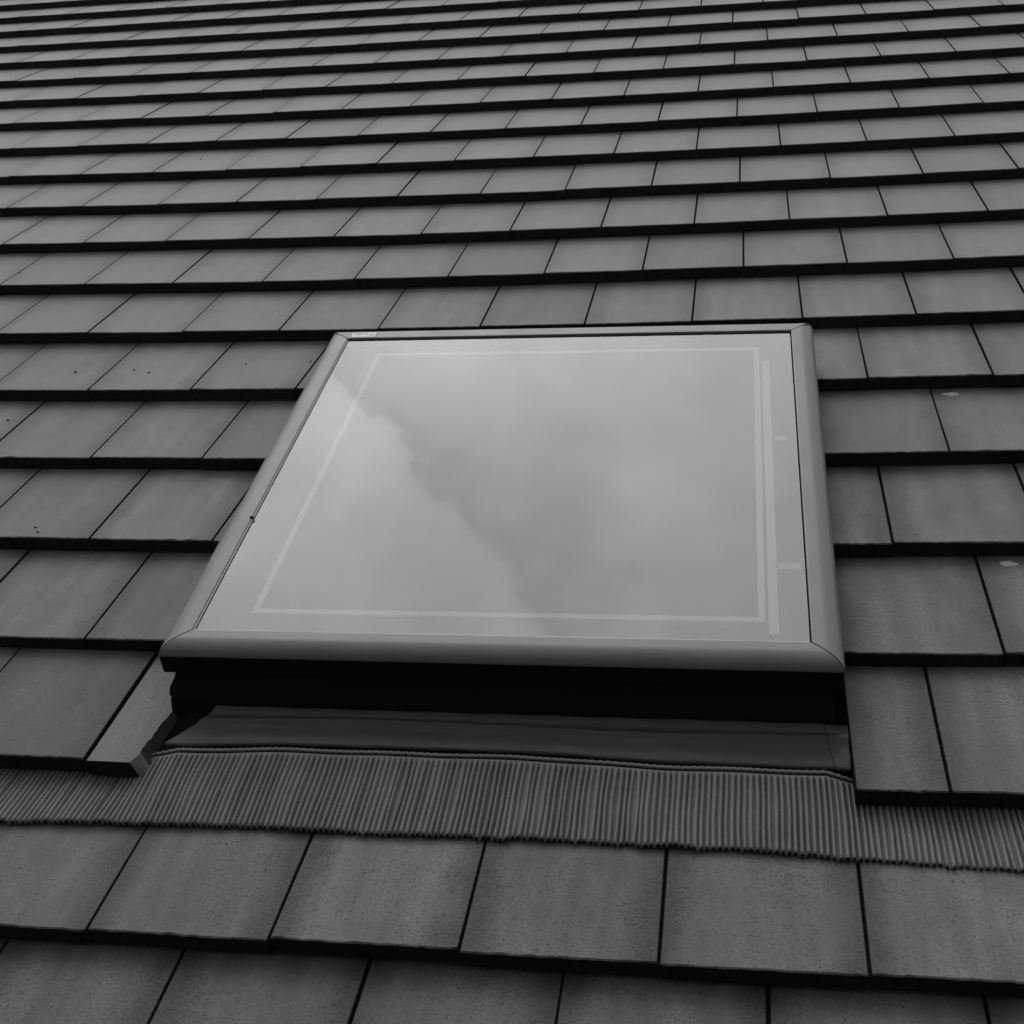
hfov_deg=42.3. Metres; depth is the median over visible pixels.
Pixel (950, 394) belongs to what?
lichen flake
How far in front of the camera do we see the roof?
3.59 m
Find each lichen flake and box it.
[942,392,958,395]
[1000,561,1017,565]
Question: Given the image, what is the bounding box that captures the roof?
[0,0,1023,1023]
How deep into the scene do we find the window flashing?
2.33 m
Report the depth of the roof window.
2.78 m
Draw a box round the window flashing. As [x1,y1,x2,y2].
[0,672,1023,873]
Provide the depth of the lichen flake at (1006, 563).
2.67 m
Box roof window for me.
[158,323,844,689]

